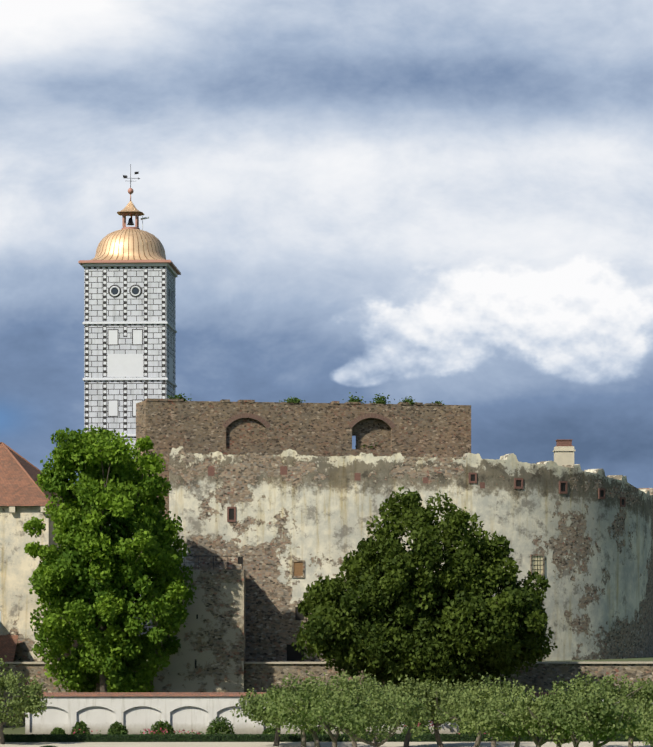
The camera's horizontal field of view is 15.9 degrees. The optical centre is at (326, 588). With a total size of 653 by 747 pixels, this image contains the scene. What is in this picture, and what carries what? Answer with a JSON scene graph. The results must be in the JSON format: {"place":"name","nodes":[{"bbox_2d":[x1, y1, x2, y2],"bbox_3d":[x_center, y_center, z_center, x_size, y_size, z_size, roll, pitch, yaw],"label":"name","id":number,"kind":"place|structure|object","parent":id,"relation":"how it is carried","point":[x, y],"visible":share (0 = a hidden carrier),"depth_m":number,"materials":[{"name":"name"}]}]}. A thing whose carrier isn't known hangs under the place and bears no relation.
{"place":"outdoors","nodes":[
{"label":"outdoors","id":0,"kind":"place"},
{"bbox_2d":[4,727,24,734],"bbox_3d":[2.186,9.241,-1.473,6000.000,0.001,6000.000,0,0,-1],"label":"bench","id":1,"kind":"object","parent":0,"point":[9,730],"depth_m":152.52,"materials":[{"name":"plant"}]},
{"bbox_2d":[0,506,82,661],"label":"house walls","id":2,"kind":"structure","parent":1,"relation":"on","point":[18,600],"depth_m":162.58,"materials":[{"name":"beige paint"}]},
{"bbox_2d":[9,506,47,512],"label":"house corbels","id":3,"kind":"object","parent":2,"relation":"attached to","point":[12,509],"visible":0.21,"depth_m":162.23,"materials":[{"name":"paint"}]},
{"bbox_2d":[0,444,62,506],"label":"house roof","id":4,"kind":"structure","parent":2,"relation":"on","point":[18,487],"depth_m":164.02,"materials":[{"name":"orange tile"}]},
{"bbox_2d":[0,442,53,505],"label":"roof ridge tiles","id":5,"kind":"object","parent":4,"relation":"on","point":[20,465],"visible":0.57,"depth_m":166.00,"materials":[{"name":"orange tile"}]},
{"bbox_2d":[84,266,174,635],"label":"tower body","id":6,"kind":"structure","parent":1,"relation":"on","point":[135,312],"depth_m":178.51,"materials":[{"name":"grey stone"}]},
{"bbox_2d":[78,260,180,274],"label":"cornice","id":7,"kind":"structure","parent":6,"relation":"on","point":[171,264],"depth_m":178.15,"materials":[{"name":"brown metal"}]},
{"bbox_2d":[91,229,165,259],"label":"dome","id":8,"kind":"structure","parent":7,"relation":"on","point":[129,244],"depth_m":179.34,"materials":[{"name":"gold metal"}]},
{"bbox_2d":[120,212,140,229],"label":"belfry lantern","id":9,"kind":"object","parent":8,"relation":"on","point":[131,214],"visible":0.81,"depth_m":181.09,"materials":[{"name":"orange metal"}]},
{"bbox_2d":[117,201,143,215],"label":"lantern roof","id":10,"kind":"structure","parent":9,"relation":"on","point":[130,207],"depth_m":181.19,"materials":[{"name":"gold metal"}]},
{"bbox_2d":[128,188,133,200],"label":"finial","id":11,"kind":"object","parent":10,"relation":"on","point":[130,191],"visible":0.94,"depth_m":181.50,"materials":[{"name":"brown metal"}]},
{"bbox_2d":[123,164,139,187],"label":"weather vane","id":12,"kind":"object","parent":11,"relation":"on","point":[124,176],"visible":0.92,"depth_m":181.62,"materials":[{"name":"black metal"}]},
{"bbox_2d":[127,218,133,224],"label":"bell","id":13,"kind":"object","parent":9,"relation":"attached to","point":[130,221],"visible":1,"depth_m":181.46,"materials":[{"name":"grey metal"}]},
{"bbox_2d":[84,266,175,449],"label":"painted tower decor","id":14,"kind":"object","parent":6,"relation":"attached to","point":[125,365],"visible":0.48,"depth_m":178.49,"materials":[{"name":"grey paint"}]},
{"bbox_2d":[82,263,177,435],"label":"string courses","id":15,"kind":"object","parent":6,"relation":"attached to","point":[170,268],"visible":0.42,"depth_m":178.38,"materials":[{"name":"grey stone"}]},
{"bbox_2d":[110,286,173,301],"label":"round windows","id":16,"kind":"structure","parent":6,"relation":"attached to","point":[132,293],"depth_m":178.45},
{"bbox_2d":[153,570,244,691],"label":"square tower","id":17,"kind":"structure","parent":1,"relation":"on","point":[212,638],"depth_m":155.90,"materials":[{"name":"stone"}]},
{"bbox_2d":[198,556,242,569],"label":"square tower railing","id":18,"kind":"object","parent":17,"relation":"on","point":[213,562],"visible":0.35,"depth_m":156.04,"materials":[{"name":"metal"}]},
{"bbox_2d":[25,696,616,733],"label":"garden wall","id":19,"kind":"structure","parent":1,"relation":"on","point":[132,714],"depth_m":148.43,"materials":[{"name":"white paint"}]},
{"bbox_2d":[28,692,563,696],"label":"wall coping","id":20,"kind":"object","parent":19,"relation":"on","point":[73,694],"visible":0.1,"depth_m":148.47,"materials":[{"name":"stone"}]},
{"bbox_2d":[0,664,652,726],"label":"terrace wall","id":21,"kind":"structure","parent":1,"relation":"on","point":[258,677],"depth_m":157.01,"materials":[{"name":"stone"}]},
{"bbox_2d":[0,662,652,663],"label":"low stone wall","id":22,"kind":"structure","parent":21,"relation":"on","point":[325,663],"depth_m":156.86,"materials":[{"name":"grey stone"}]},
{"bbox_2d":[4,733,648,741],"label":"low hedge","id":23,"kind":"object","parent":1,"relation":"on","point":[163,736],"depth_m":141.07,"materials":[{"name":"green plant"}]},
{"bbox_2d":[169,446,652,661],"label":"bastion wall","id":24,"kind":"structure","parent":1,"relation":"on","point":[315,513],"depth_m":161.60,"materials":[{"name":"beige paint"}]},
{"bbox_2d":[136,400,470,519],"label":"ruin wall","id":25,"kind":"structure","parent":24,"relation":"on","point":[272,428],"depth_m":170.54,"materials":[{"name":"red stone"}]},
{"bbox_2d":[145,398,441,404],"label":"ruin wall top stones","id":26,"kind":"object","parent":25,"relation":"on","point":[333,402],"visible":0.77,"depth_m":170.92,"materials":[{"name":"stone"}]},
{"bbox_2d":[168,392,443,448],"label":"plants","id":27,"kind":"object","parent":25,"relation":"on","point":[382,400],"visible":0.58,"depth_m":171.65,"materials":[{"name":"green plant"}]},
{"bbox_2d":[208,466,625,660],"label":"windows","id":28,"kind":"structure","parent":24,"relation":"in","point":[537,562],"depth_m":161.47,"materials":[{"name":"brown wood"}]},
{"bbox_2d":[553,446,574,465],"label":"chimney shaft","id":29,"kind":"object","parent":24,"relation":"on","point":[563,455],"visible":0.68,"depth_m":173.22,"materials":[{"name":"beige paint"}]},
{"bbox_2d":[556,439,572,445],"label":"chimney cap","id":30,"kind":"object","parent":29,"relation":"on","point":[563,442],"visible":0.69,"depth_m":173.32,"materials":[{"name":"red brick"}]},
{"bbox_2d":[22,425,196,691],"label":"tall ash tree","id":31,"kind":"object","parent":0,"point":[60,579],"depth_m":150.90,"materials":[{"name":"green plant"}]},
{"bbox_2d":[73,723,485,733],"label":"bed flowers","id":32,"kind":"object","parent":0,"point":[192,730],"visible":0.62,"depth_m":144.08,"materials":[{"name":"plant"}]},
{"bbox_2d":[0,742,650,746],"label":"gravel path","id":33,"kind":"structure","parent":0,"point":[269,744],"depth_m":138.76,"materials":[{"name":"beige gravel"}]},
{"bbox_2d":[0,655,53,743],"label":"fruit tree","id":34,"kind":"object","parent":33,"relation":"on","point":[32,703],"depth_m":138.23,"materials":[{"name":"green plant"}]},
{"bbox_2d":[230,683,298,745],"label":"fruit tree","id":35,"kind":"object","parent":33,"relation":"on","point":[252,712],"depth_m":135.97,"materials":[{"name":"green plant"}]},
{"bbox_2d":[254,687,323,746],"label":"fruit tree","id":36,"kind":"object","parent":33,"relation":"on","point":[273,716],"depth_m":133.18,"materials":[{"name":"green plant"}]},
{"bbox_2d":[261,668,388,746],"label":"fruit tree","id":37,"kind":"object","parent":33,"relation":"on","point":[285,696],"depth_m":123.20,"materials":[{"name":"green plant"}]},
{"bbox_2d":[295,672,408,746],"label":"fruit tree","id":38,"kind":"object","parent":33,"relation":"on","point":[352,684],"depth_m":119.60,"materials":[{"name":"green plant"}]},
{"bbox_2d":[308,689,437,746],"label":"fruit tree","id":39,"kind":"object","parent":33,"relation":"on","point":[357,721],"depth_m":115.53,"materials":[{"name":"green plant"}]},
{"bbox_2d":[358,668,408,742],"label":"fruit tree","id":40,"kind":"object","parent":33,"relation":"on","point":[397,691],"depth_m":132.83,"materials":[{"name":"plant"}]},
{"bbox_2d":[381,674,450,746],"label":"fruit tree","id":41,"kind":"object","parent":33,"relation":"on","point":[408,687],"depth_m":135.24,"materials":[{"name":"green plant"}]},
{"bbox_2d":[415,673,488,746],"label":"fruit tree","id":42,"kind":"object","parent":33,"relation":"on","point":[447,690],"depth_m":136.29,"materials":[{"name":"green plant"}]},
{"bbox_2d":[545,669,642,743],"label":"fruit tree","id":43,"kind":"object","parent":33,"relation":"on","point":[604,682],"depth_m":132.76,"materials":[{"name":"green plant"}]},
{"bbox_2d":[609,676,652,746],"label":"fruit tree","id":44,"kind":"object","parent":33,"relation":"on","point":[646,691],"depth_m":132.82,"materials":[{"name":"green plant"}]},
{"bbox_2d":[0,0,652,487],"label":"sky","id":45,"kind":"structure","parent":0,"point":[427,201],"materials":[{"name":"blue"}]},
{"bbox_2d":[13,656,652,661],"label":"coping","id":46,"kind":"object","parent":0,"point":[646,659],"depth_m":164.75,"materials":[{"name":"stone"}]},
{"bbox_2d":[0,635,17,661],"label":"small roof","id":47,"kind":"structure","parent":46,"relation":"on","point":[8,644],"depth_m":160.75,"materials":[{"name":"tile"}]},
{"bbox_2d":[291,486,557,691],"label":"broad maple tree","id":48,"kind":"object","parent":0,"point":[481,628],"depth_m":146.63,"materials":[{"name":"green plant"}]},
{"bbox_2d":[484,685,582,746],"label":"fruit tree","id":49,"kind":"object","parent":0,"point":[512,717],"depth_m":119.37,"materials":[{"name":"green plant"}]},
{"label":"bed soil","id":50,"kind":"structure","parent":0,"visible":0},
{"bbox_2d":[50,717,625,734],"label":"shrub foliage","id":51,"kind":"object","parent":50,"relation":"on","point":[116,727],"visible":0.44,"depth_m":145.37,"materials":[{"name":"green plant"}]},
{"label":"lawn","id":52,"kind":"structure","parent":0,"visible":0},
{"bbox_2d":[276,693,370,746],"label":"fruit tree","id":53,"kind":"object","parent":52,"relation":"on","point":[292,722],"depth_m":126.77,"materials":[{"name":"green plant"}]},
{"bbox_2d":[427,684,498,746],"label":"fruit tree","id":54,"kind":"object","parent":52,"relation":"on","point":[454,700],"depth_m":132.61,"materials":[{"name":"green plant"}]},
{"bbox_2d":[443,672,533,746],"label":"fruit tree","id":55,"kind":"object","parent":52,"relation":"on","point":[474,698],"depth_m":127.73,"materials":[{"name":"green plant"}]},
{"bbox_2d":[454,697,539,746],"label":"fruit tree","id":56,"kind":"object","parent":52,"relation":"on","point":[490,724],"depth_m":122.70,"materials":[{"name":"green plant"}]},
{"bbox_2d":[518,695,589,746],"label":"fruit tree","id":57,"kind":"object","parent":52,"relation":"on","point":[532,729],"depth_m":117.85,"materials":[{"name":"green plant"}]},
{"bbox_2d":[535,677,636,746],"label":"fruit tree","id":58,"kind":"object","parent":52,"relation":"on","point":[554,699],"depth_m":115.34,"materials":[{"name":"green plant"}]},
{"bbox_2d":[542,686,647,746],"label":"fruit tree","id":59,"kind":"object","parent":52,"relation":"on","point":[575,723],"depth_m":113.72,"materials":[{"name":"green plant"}]},
{"bbox_2d":[612,697,652,746],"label":"fruit tree","id":60,"kind":"object","parent":52,"relation":"on","point":[645,706],"depth_m":126.91,"materials":[{"name":"green plant"}]},
{"bbox_2d":[625,706,652,745],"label":"fruit tree","id":61,"kind":"object","parent":52,"relation":"on","point":[646,724],"visible":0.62,"depth_m":122.48,"materials":[{"name":"green plant"}]}
]}

